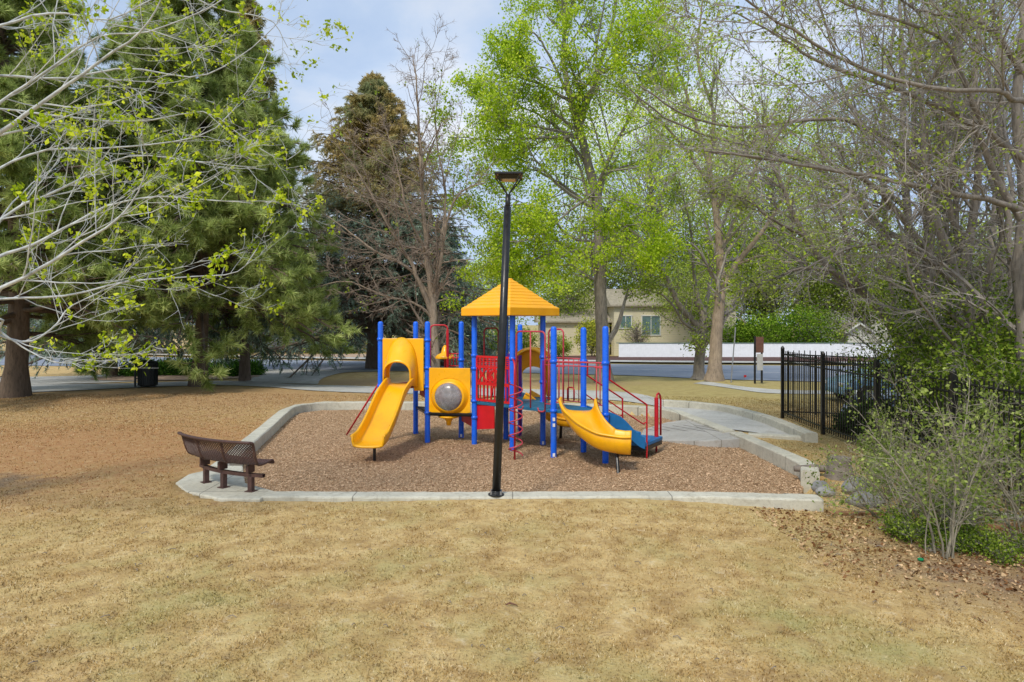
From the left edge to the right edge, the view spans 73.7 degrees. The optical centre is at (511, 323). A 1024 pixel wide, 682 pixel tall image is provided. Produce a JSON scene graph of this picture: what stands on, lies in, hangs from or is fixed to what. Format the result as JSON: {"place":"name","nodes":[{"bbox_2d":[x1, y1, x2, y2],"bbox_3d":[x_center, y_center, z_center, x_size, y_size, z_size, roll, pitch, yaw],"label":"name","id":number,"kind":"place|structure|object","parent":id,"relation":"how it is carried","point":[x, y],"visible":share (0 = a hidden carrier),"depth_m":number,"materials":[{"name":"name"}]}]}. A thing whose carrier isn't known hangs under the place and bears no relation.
{"place":"outdoors","nodes":[
{"label":"outdoors","id":0,"kind":"place"},
{"bbox_2d":[0,374,136,383],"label":"path","id":1,"kind":"structure","parent":0,"point":[60,379],"depth_m":33.01,"materials":[{"name":"concrete"}]},
{"bbox_2d":[90,375,258,379],"bbox_3d":[-17.349,2.747,35.112,8.464,0.107,4.682,0,0,0],"label":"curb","id":2,"kind":"object","parent":1,"relation":"on","point":[167,377],"visible":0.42,"depth_m":34.07,"materials":[{"name":"grey concrete"}]},
{"bbox_2d":[118,355,171,376],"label":"juniper shrub","id":3,"kind":"object","parent":2,"relation":"on","point":[124,371],"visible":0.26,"depth_m":35.41,"materials":[{"name":"green plant"}]},
{"bbox_2d":[159,354,217,375],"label":"juniper shrub","id":4,"kind":"object","parent":2,"relation":"on","point":[174,371],"visible":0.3,"depth_m":35.29,"materials":[{"name":"green plant"}]},
{"bbox_2d":[208,355,269,375],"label":"juniper shrub","id":5,"kind":"object","parent":2,"relation":"on","point":[256,369],"visible":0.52,"depth_m":36.23,"materials":[{"name":"green plant"}]},
{"bbox_2d":[243,369,377,383],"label":"path","id":6,"kind":"structure","parent":0,"point":[272,376],"depth_m":34.89,"materials":[{"name":"concrete"}]},
{"bbox_2d":[31,381,788,434],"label":"path","id":7,"kind":"structure","parent":0,"point":[732,421],"depth_m":25.32,"materials":[{"name":"concrete"}]},
{"bbox_2d":[134,358,158,387],"bbox_3d":[-14.731,2.022,27.600,0.791,1.180,0.791,0,0,-45],"label":"trash bin","id":8,"kind":"object","parent":7,"relation":"on","point":[149,378],"visible":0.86,"depth_m":27.35,"materials":[{"name":"plastic"}]},
{"bbox_2d":[251,354,593,356],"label":"planting bed","id":9,"kind":"object","parent":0,"point":[345,355],"visible":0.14,"depth_m":57.93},
{"bbox_2d":[0,355,858,380],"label":"road","id":10,"kind":"structure","parent":0,"point":[739,372],"depth_m":42.40,"materials":[{"name":"grey asphalt"}]},
{"bbox_2d":[0,351,867,362],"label":"sidewalk","id":11,"kind":"structure","parent":0,"point":[574,360],"depth_m":48.17,"materials":[{"name":"concrete"}]},
{"bbox_2d":[0,325,1023,681],"bbox_3d":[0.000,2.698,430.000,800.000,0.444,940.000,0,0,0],"label":"ground","id":12,"kind":"structure","parent":0,"point":[466,643],"depth_m":7.04,"materials":[{"name":"beige plant"}]},
{"bbox_2d":[0,0,199,397],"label":"pine tree","id":13,"kind":"object","parent":12,"relation":"on","point":[15,381],"visible":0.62,"depth_m":22.32,"materials":[{"name":"green plant"}]},
{"bbox_2d":[34,322,193,353],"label":"background shrub","id":14,"kind":"object","parent":12,"relation":"on","point":[148,338],"visible":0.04,"depth_m":65.75,"materials":[{"name":"green plant"}]},
{"bbox_2d":[0,63,251,378],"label":"spruce tree","id":15,"kind":"object","parent":12,"relation":"on","point":[45,353],"visible":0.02,"depth_m":33.51,"materials":[{"name":"green plant"}]},
{"bbox_2d":[0,0,362,374],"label":"maple tree","id":16,"kind":"object","parent":12,"relation":"on","point":[129,120],"visible":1,"depth_m":7.91,"materials":[{"name":"green plant"}]},
{"bbox_2d":[2,0,362,392],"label":"pine tree","id":17,"kind":"object","parent":12,"relation":"on","point":[216,220],"visible":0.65,"depth_m":25.72,"materials":[{"name":"green plant"}]},
{"bbox_2d":[176,466,271,501],"bbox_3d":[-4.682,2.732,10.964,1.190,0.335,2.733,0,0,-34],"label":"pad","id":18,"kind":"object","parent":12,"relation":"on","point":[192,484],"visible":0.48,"depth_m":10.59,"materials":[{"name":"concrete"}]},
{"bbox_2d":[177,432,274,492],"bbox_3d":[-4.490,2.153,10.676,1.831,0.824,0.756,0,0,32],"label":"curved bench","id":19,"kind":"object","parent":18,"relation":"on","point":[221,457],"visible":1,"depth_m":10.43,"materials":[{"name":"brown metal"}]},
{"bbox_2d":[151,0,319,380],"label":"spruce tree","id":20,"kind":"object","parent":12,"relation":"on","point":[244,359],"visible":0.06,"depth_m":31.90,"materials":[{"name":"green plant"}]},
{"bbox_2d":[277,305,389,353],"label":"background shrub","id":21,"kind":"object","parent":12,"relation":"on","point":[331,347],"visible":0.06,"depth_m":64.59,"materials":[{"name":"green plant"}]},
{"bbox_2d":[232,71,517,377],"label":"spruce tree","id":22,"kind":"object","parent":12,"relation":"on","point":[364,106],"visible":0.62,"depth_m":40.63,"materials":[{"name":"green plant"}]},
{"bbox_2d":[294,14,500,367],"bbox_3d":[-5.047,-4.548,27.038,9.368,14.357,7.327,0,0,0],"label":"bare tree","id":23,"kind":"object","parent":12,"relation":"on","point":[431,294],"visible":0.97,"depth_m":26.92,"materials":[{"name":"beige plant"}]},
{"bbox_2d":[395,231,498,366],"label":"spruce tree","id":24,"kind":"object","parent":12,"relation":"on","point":[468,319],"visible":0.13,"depth_m":45.31,"materials":[{"name":"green plant"}]},
{"bbox_2d":[210,401,735,466],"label":"curb","id":25,"kind":"structure","parent":12,"relation":"on","point":[261,435],"depth_m":20.09,"materials":[{"name":"concrete"}]},
{"bbox_2d":[462,242,574,348],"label":"background tree","id":26,"kind":"object","parent":12,"relation":"on","point":[489,287],"visible":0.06,"depth_m":69.37,"materials":[{"name":"green plant"}]},
{"bbox_2d":[497,321,547,352],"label":"yard shrub","id":27,"kind":"object","parent":12,"relation":"on","point":[525,341],"visible":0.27,"depth_m":56.63,"materials":[{"name":"green plant"}]},
{"bbox_2d":[243,409,802,493],"bbox_3d":[-0.700,2.900,16.200,11.800,0.200,11.600,0,0,0],"label":"mulch bed","id":28,"kind":"object","parent":12,"relation":"on","point":[369,483],"visible":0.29,"depth_m":13.62,"materials":[{"name":"brown wood"}]},
{"bbox_2d":[346,278,662,473],"bbox_3d":[-0.433,0.909,15.267,7.450,3.882,5.425,0,0,0],"label":"playground structure","id":29,"kind":"object","parent":28,"relation":"on","point":[445,392],"visible":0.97,"depth_m":15.35,"materials":[{"name":"blue paint"}]},
{"bbox_2d":[261,491,823,511],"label":"curb","id":30,"kind":"structure","parent":12,"relation":"on","point":[795,502],"depth_m":10.05,"materials":[{"name":"concrete"}]},
{"bbox_2d":[488,171,522,496],"bbox_3d":[-0.098,0.175,10.120,0.513,4.758,0.410,0,0,0],"label":"lamp post","id":31,"kind":"object","parent":30,"relation":"on","point":[515,177],"visible":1,"depth_m":10.07,"materials":[{"name":"black metal"}]},
{"bbox_2d":[525,270,594,327],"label":"background tree","id":32,"kind":"object","parent":12,"relation":"on","point":[566,304],"visible":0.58,"depth_m":63.00,"materials":[{"name":"green plant"}]},
{"bbox_2d":[546,331,574,356],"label":"yard shrub","id":33,"kind":"object","parent":12,"relation":"on","point":[567,346],"visible":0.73,"depth_m":55.57,"materials":[{"name":"green plant"}]},
{"bbox_2d":[534,310,611,354],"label":"house","id":34,"kind":"structure","parent":12,"relation":"on","point":[569,322],"depth_m":61.00,"materials":[{"name":"beige paint"}]},
{"bbox_2d":[421,0,726,382],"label":"green tree","id":35,"kind":"object","parent":12,"relation":"on","point":[517,59],"visible":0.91,"depth_m":29.60,"materials":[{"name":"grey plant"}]},
{"bbox_2d":[568,313,611,355],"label":"forsythia shrub","id":36,"kind":"object","parent":12,"relation":"on","point":[591,334],"visible":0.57,"depth_m":56.25,"materials":[{"name":"yellow plant"}]},
{"bbox_2d":[524,219,666,303],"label":"background tree","id":37,"kind":"object","parent":12,"relation":"on","point":[613,284],"visible":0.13,"depth_m":74.27,"materials":[{"name":"green plant"}]},
{"bbox_2d":[616,317,661,342],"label":"yard tree","id":38,"kind":"object","parent":12,"relation":"on","point":[636,332],"visible":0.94,"depth_m":57.77,"materials":[{"name":"green plant"}]},
{"bbox_2d":[469,39,809,288],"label":"background tree","id":39,"kind":"object","parent":12,"relation":"on","point":[651,189],"visible":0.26,"depth_m":62.17,"materials":[{"name":"green plant"}]},
{"bbox_2d":[558,166,772,379],"bbox_3d":[7.648,-2.531,33.507,10.610,10.888,5.784,0,0,-16],"label":"street tree","id":40,"kind":"object","parent":12,"relation":"on","point":[701,342],"visible":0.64,"depth_m":33.73,"materials":[{"name":"green plant"}]},
{"bbox_2d":[606,289,741,355],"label":"house","id":41,"kind":"structure","parent":12,"relation":"on","point":[614,306],"depth_m":59.50,"materials":[{"name":"beige paint"}]},
{"bbox_2d":[619,315,631,328],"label":"window","id":42,"kind":"structure","parent":41,"relation":"in","point":[624,319],"depth_m":59.47,"materials":[{"name":"white glass"}]},
{"bbox_2d":[641,315,660,335],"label":"window","id":43,"kind":"structure","parent":41,"relation":"in","point":[645,318],"depth_m":59.47,"materials":[{"name":"white glass"}]},
{"bbox_2d":[641,419,748,447],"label":"ramp","id":44,"kind":"structure","parent":12,"relation":"on","point":[687,432],"depth_m":16.28,"materials":[{"name":"concrete"}]},
{"bbox_2d":[634,241,757,341],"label":"background tree","id":45,"kind":"object","parent":12,"relation":"on","point":[667,293],"visible":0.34,"depth_m":56.40,"materials":[{"name":"green plant"}]},
{"bbox_2d":[627,217,769,319],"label":"background tree","id":46,"kind":"object","parent":12,"relation":"on","point":[684,253],"visible":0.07,"depth_m":63.53,"materials":[{"name":"green plant"}]},
{"bbox_2d":[590,0,843,381],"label":"street tree","id":47,"kind":"object","parent":12,"relation":"on","point":[714,372],"visible":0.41,"depth_m":30.26,"materials":[{"name":"green plant"}]},
{"bbox_2d":[707,314,763,342],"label":"cedar shrub","id":48,"kind":"object","parent":12,"relation":"on","point":[730,339],"visible":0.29,"depth_m":58.81,"materials":[{"name":"green plant"}]},
{"bbox_2d":[662,399,817,442],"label":"curb","id":49,"kind":"structure","parent":12,"relation":"on","point":[805,434],"depth_m":18.10,"materials":[{"name":"concrete"}]},
{"bbox_2d":[754,336,763,383],"bbox_3d":[10.920,1.625,30.270,0.430,2.100,0.230,0,0,0],"label":"park sign","id":50,"kind":"object","parent":12,"relation":"on","point":[758,344],"visible":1,"depth_m":30.16,"materials":[{"name":"brown wood"}]},
{"bbox_2d":[726,306,801,342],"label":"cedar shrub","id":51,"kind":"object","parent":12,"relation":"on","point":[770,328],"visible":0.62,"depth_m":58.61,"materials":[{"name":"green plant"}]},
{"bbox_2d":[533,0,1007,363],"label":"bare tree","id":52,"kind":"object","parent":12,"relation":"on","point":[907,210],"visible":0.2,"depth_m":16.99,"materials":[{"name":"grey plant"}]},
{"bbox_2d":[729,432,819,492],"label":"curb","id":53,"kind":"structure","parent":12,"relation":"on","point":[785,460],"depth_m":13.35,"materials":[{"name":"concrete"}]},
{"bbox_2d":[748,432,800,440],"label":"curb","id":54,"kind":"structure","parent":12,"relation":"on","point":[778,436],"depth_m":15.35,"materials":[{"name":"concrete"}]},
{"bbox_2d":[671,201,881,332],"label":"background tree","id":55,"kind":"object","parent":12,"relation":"on","point":[751,306],"visible":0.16,"depth_m":64.91,"materials":[{"name":"green plant"}]},
{"bbox_2d":[657,74,896,341],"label":"background tree","id":56,"kind":"object","parent":12,"relation":"on","point":[781,207],"visible":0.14,"depth_m":64.75,"materials":[{"name":"green plant"}]},
{"bbox_2d":[567,0,1023,443],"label":"bare tree","id":57,"kind":"object","parent":12,"relation":"on","point":[870,184],"visible":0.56,"depth_m":14.08,"materials":[{"name":"grey plant"}]},
{"bbox_2d":[757,291,858,342],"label":"cedar shrub","id":58,"kind":"object","parent":12,"relation":"on","point":[807,333],"visible":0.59,"depth_m":58.83,"materials":[{"name":"green plant"}]},
{"bbox_2d":[794,464,825,471],"bbox_3d":[5.452,2.566,12.061,0.921,0.145,0.198,0,0,0],"label":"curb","id":59,"kind":"object","parent":12,"relation":"on","point":[798,467],"visible":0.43,"depth_m":12.04,"materials":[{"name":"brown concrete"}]},
{"bbox_2d":[656,58,984,410],"bbox_3d":[7.274,-1.770,16.803,7.903,9.006,4.737,0,0,0],"label":"bare tree","id":60,"kind":"object","parent":12,"relation":"on","point":[835,274],"visible":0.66,"depth_m":16.25,"materials":[{"name":"grey plant"}]},
{"bbox_2d":[627,0,1023,479],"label":"bare tree","id":61,"kind":"object","parent":12,"relation":"on","point":[1015,100],"visible":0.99,"depth_m":11.02,"materials":[{"name":"grey plant"}]},
{"bbox_2d":[824,455,853,480],"bbox_3d":[5.750,2.565,12.000,0.546,0.430,0.560,0,0,0],"label":"rock","id":62,"kind":"object","parent":12,"relation":"on","point":[831,476],"visible":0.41,"depth_m":11.84,"materials":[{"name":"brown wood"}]},
{"bbox_2d":[832,322,874,342],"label":"shed","id":63,"kind":"structure","parent":12,"relation":"on","point":[857,326],"depth_m":60.00,"materials":[{"name":"white"}]},
{"bbox_2d":[841,476,871,494],"bbox_3d":[5.556,2.649,11.000,0.476,0.347,0.387,0,0,0],"label":"rock","id":64,"kind":"object","parent":12,"relation":"on","point":[848,488],"visible":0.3,"depth_m":10.90,"materials":[{"name":"grey stone"}]},
{"bbox_2d":[828,398,890,435],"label":"hedge shrub","id":65,"kind":"object","parent":12,"relation":"on","point":[856,419],"visible":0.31,"depth_m":16.08,"materials":[{"name":"green plant"}]},
{"bbox_2d":[829,511,890,515],"bbox_3d":[5.000,2.760,9.780,0.900,0.120,0.090,0,0,-1],"label":"edging timber","id":66,"kind":"object","parent":12,"relation":"on","point":[852,512],"visible":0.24,"depth_m":9.74,"materials":[{"name":"brown wood"}]},
{"bbox_2d":[769,199,952,336],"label":"background tree","id":67,"kind":"object","parent":12,"relation":"on","point":[842,299],"visible":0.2,"depth_m":63.03,"materials":[{"name":"green plant"}]},
{"bbox_2d":[845,490,883,507],"bbox_3d":[5.357,2.700,10.350,0.594,0.325,0.387,0,0,0],"label":"rock","id":68,"kind":"object","parent":12,"relation":"on","point":[864,497],"visible":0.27,"depth_m":10.22,"materials":[{"name":"grey stone"}]},
{"bbox_2d":[735,1,1007,407],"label":"bare tree","id":69,"kind":"object","parent":12,"relation":"on","point":[873,333],"visible":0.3,"depth_m":17.90,"materials":[{"name":"grey plant"}]},
{"bbox_2d":[851,390,906,432],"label":"hedge shrub","id":70,"kind":"object","parent":12,"relation":"on","point":[886,410],"visible":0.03,"depth_m":16.62,"materials":[{"name":"green plant"}]},
{"bbox_2d":[805,411,953,499],"bbox_3d":[5.796,2.086,10.706,2.105,1.335,1.778,0,0,-7],"label":"shrub","id":71,"kind":"object","parent":12,"relation":"on","point":[867,445],"visible":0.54,"depth_m":10.74,"materials":[{"name":"green plant"}]},
{"bbox_2d":[827,362,939,476],"bbox_3d":[6.539,1.703,12.242,2.535,1.999,1.397,0,0,-38],"label":"shrub","id":72,"kind":"object","parent":12,"relation":"on","point":[873,413],"visible":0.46,"depth_m":12.31,"materials":[{"name":"green plant"}]},
{"bbox_2d":[749,506,1023,630],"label":"leaf litter","id":73,"kind":"object","parent":12,"relation":"on","point":[922,552],"visible":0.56,"depth_m":7.92,"materials":[{"name":"brown plant"}]},
{"bbox_2d":[760,0,1023,463],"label":"bare tree","id":74,"kind":"object","parent":12,"relation":"on","point":[948,251],"visible":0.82,"depth_m":12.84,"materials":[{"name":"grey plant"}]},
{"bbox_2d":[779,254,1005,434],"bbox_3d":[9.647,0.527,16.392,5.157,4.703,3.792,0,0,0],"label":"undergrowth shrub","id":75,"kind":"object","parent":12,"relation":"on","point":[883,358],"visible":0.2,"depth_m":16.42,"materials":[{"name":"green plant"}]},
{"bbox_2d":[781,346,1023,508],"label":"iron fence","id":76,"kind":"object","parent":12,"relation":"on","point":[824,369],"visible":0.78,"depth_m":14.25,"materials":[{"name":"black metal"}]},
{"bbox_2d":[791,0,1019,447],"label":"bare tree","id":77,"kind":"object","parent":12,"relation":"on","point":[975,203],"visible":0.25,"depth_m":14.66,"materials":[{"name":"grey plant"}]},
{"bbox_2d":[805,418,1008,528],"bbox_3d":[5.491,2.172,9.630,2.675,1.394,2.502,0,0,0],"label":"shrub","id":78,"kind":"object","parent":12,"relation":"on","point":[842,501],"visible":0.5,"depth_m":9.54,"materials":[{"name":"green plant"}]},
{"bbox_2d":[822,23,1015,402],"bbox_3d":[10.103,-2.625,15.972,3.920,10.670,5.182,0,0,0],"label":"bare tree","id":79,"kind":"object","parent":12,"relation":"on","point":[924,226],"visible":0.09,"depth_m":16.16,"materials":[{"name":"grey plant"}]},
{"bbox_2d":[835,257,1006,396],"bbox_3d":[12.879,0.267,19.204,5.642,4.935,6.515,0,0,0],"label":"undergrowth shrub","id":80,"kind":"object","parent":12,"relation":"on","point":[885,309],"visible":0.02,"depth_m":20.74,"materials":[{"name":"green plant"}]},
{"bbox_2d":[833,0,1013,333],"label":"bare tree","id":81,"kind":"object","parent":12,"relation":"on","point":[945,212],"visible":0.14,"depth_m":16.04,"materials":[{"name":"grey plant"}]},
{"bbox_2d":[900,399,947,443],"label":"hedge shrub","id":82,"kind":"object","parent":12,"relation":"on","point":[920,424],"visible":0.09,"depth_m":15.77,"materials":[{"name":"green plant"}]},
{"bbox_2d":[825,451,1023,544],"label":"shrub","id":83,"kind":"object","parent":12,"relation":"on","point":[910,499],"visible":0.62,"depth_m":8.84,"materials":[{"name":"green plant"}]},
{"bbox_2d":[835,359,1023,560],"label":"shrub","id":84,"kind":"object","parent":12,"relation":"on","point":[953,524],"visible":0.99,"depth_m":7.89,"materials":[{"name":"green plant"}]},
{"bbox_2d":[865,504,995,555],"bbox_3d":[5.258,2.596,8.624,1.425,0.566,1.273,0,0,26],"label":"weed clump","id":85,"kind":"object","parent":12,"relation":"on","point":[894,525],"visible":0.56,"depth_m":8.56,"materials":[{"name":"green plant"}]},
{"bbox_2d":[863,1,1023,453],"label":"bare tree","id":86,"kind":"object","parent":12,"relation":"on","point":[1007,212],"visible":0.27,"depth_m":14.00,"materials":[{"name":"grey plant"}]},
{"bbox_2d":[869,254,1019,454],"bbox_3d":[9.105,0.713,13.438,4.058,4.197,3.795,0,0,37],"label":"undergrowth shrub","id":87,"kind":"object","parent":12,"relation":"on","point":[916,350],"visible":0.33,"depth_m":13.56,"materials":[{"name":"green plant"}]},
{"bbox_2d":[867,358,1023,509],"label":"shrub","id":88,"kind":"object","parent":12,"relation":"on","point":[976,408],"visible":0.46,"depth_m":9.83,"materials":[{"name":"green plant"}]},
{"bbox_2d":[877,0,1017,388],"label":"bare tree","id":89,"kind":"object","parent":12,"relation":"on","point":[989,186],"visible":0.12,"depth_m":15.33,"materials":[{"name":"grey plant"}]},
{"bbox_2d":[875,274,1023,481],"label":"undergrowth shrub","id":90,"kind":"object","parent":12,"relation":"on","point":[1013,369],"visible":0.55,"depth_m":11.84,"materials":[{"name":"green plant"}]},
{"bbox_2d":[884,193,1017,323],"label":"background tree","id":91,"kind":"object","parent":12,"relation":"on","point":[997,236],"visible":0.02,"depth_m":58.48,"materials":[{"name":"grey plant"}]},
{"bbox_2d":[887,387,1023,548],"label":"shrub","id":92,"kind":"object","parent":12,"relation":"on","point":[1010,499],"visible":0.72,"depth_m":8.37,"materials":[{"name":"green plant"}]},
{"bbox_2d":[887,430,1023,520],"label":"shrub","id":93,"kind":"object","parent":12,"relation":"on","point":[950,486],"visible":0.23,"depth_m":9.50,"materials":[{"name":"green plant"}]},
{"bbox_2d":[912,518,1023,568],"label":"weed clump","id":94,"kind":"object","parent":12,"relation":"on","point":[991,547],"visible":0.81,"depth_m":8.04,"materials":[{"name":"green plant"}]},
{"bbox_2d":[960,401,1023,485],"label":"shrub","id":95,"kind":"object","parent":12,"relation":"on","point":[1017,462],"visible":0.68,"depth_m":8.35,"materials":[{"name":"green plant"}]},
{"bbox_2d":[970,239,1013,408],"bbox_3d":[11.242,0.467,14.019,3.945,5.107,8.139,0,0,26],"label":"undergrowth shrub","id":96,"kind":"object","parent":12,"relation":"on","point":[997,295],"visible":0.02,"depth_m":14.97,"materials":[{"name":"green plant"}]},
{"bbox_2d":[972,395,1023,486],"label":"undergrowth shrub","id":97,"kind":"object","parent":12,"relation":"on","point":[1022,450],"visible":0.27,"depth_m":10.79,"materials":[{"name":"green plant"}]},
{"bbox_2d":[1,0,1023,326],"label":"sky","id":98,"kind":"structure","parent":0,"point":[371,48],"materials":[{"name":"blue"}]},
{"bbox_2d":[12,503,1017,668],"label":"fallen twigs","id":99,"kind":"object","parent":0,"point":[522,595],"visible":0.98,"depth_m":7.19,"materials":[{"name":"brown wood"}]},
{"bbox_2d":[365,356,873,361],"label":"soil strip","id":100,"kind":"object","parent":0,"point":[687,358],"visible":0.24,"depth_m":52.63,"materials":[{"name":"brown soil"}]},
{"bbox_2d":[619,343,904,356],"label":"board fence","id":101,"kind":"object","parent":100,"relation":"on","point":[671,350],"visible":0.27,"depth_m":54.98,"materials":[{"name":"white wood"}]},
{"bbox_2d":[695,382,856,393],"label":"path","id":102,"kind":"structure","parent":0,"point":[763,390],"depth_m":27.69,"materials":[{"name":"concrete"}]},
{"bbox_2d":[793,283,942,342],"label":"house","id":103,"kind":"structure","parent":0,"point":[869,336],"depth_m":78.00,"materials":[{"name":"white"}]},
{"bbox_2d":[841,390,987,439],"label":"parking lot","id":104,"kind":"structure","parent":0,"point":[889,403],"depth_m":23.35,"materials":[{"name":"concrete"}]},
{"bbox_2d":[828,359,906,400],"bbox_3d":[13.195,1.984,23.497,4.410,1.475,1.845,0,0,0],"label":"parked car","id":105,"kind":"object","parent":104,"relation":"on","point":[854,385],"visible":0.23,"depth_m":22.90,"materials":[{"name":"paint"}]},
{"bbox_2d":[877,0,1023,303],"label":"bare tree","id":106,"kind":"object","parent":104,"relation":"on","point":[992,229],"visible":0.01,"depth_m":19.94,"materials":[{"name":"grey plant"}]},
{"bbox_2d":[931,0,1023,335],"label":"bare tree","id":107,"kind":"object","parent":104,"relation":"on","point":[990,211],"visible":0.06,"depth_m":15.84,"materials":[{"name":"grey plant"}]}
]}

